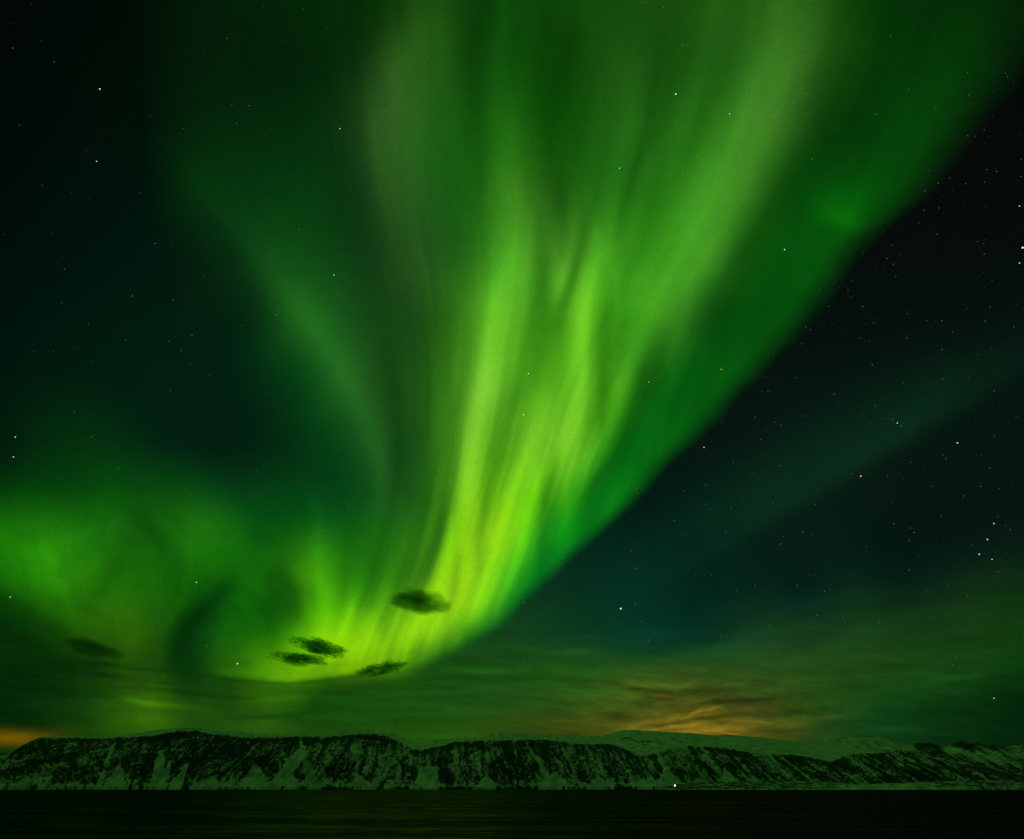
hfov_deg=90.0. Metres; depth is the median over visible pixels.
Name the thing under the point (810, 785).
shore
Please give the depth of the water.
283.69 m
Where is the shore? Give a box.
[659,780,1023,789]
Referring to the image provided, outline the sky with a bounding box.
[0,0,1023,755]
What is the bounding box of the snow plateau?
[0,728,884,760]
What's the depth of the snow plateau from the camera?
6567.84 m
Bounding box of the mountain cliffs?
[0,730,1023,789]
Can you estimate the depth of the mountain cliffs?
4193.96 m
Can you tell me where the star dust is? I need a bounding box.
[4,33,1020,638]
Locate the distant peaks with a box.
[820,736,1023,773]
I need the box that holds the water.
[0,790,1023,838]

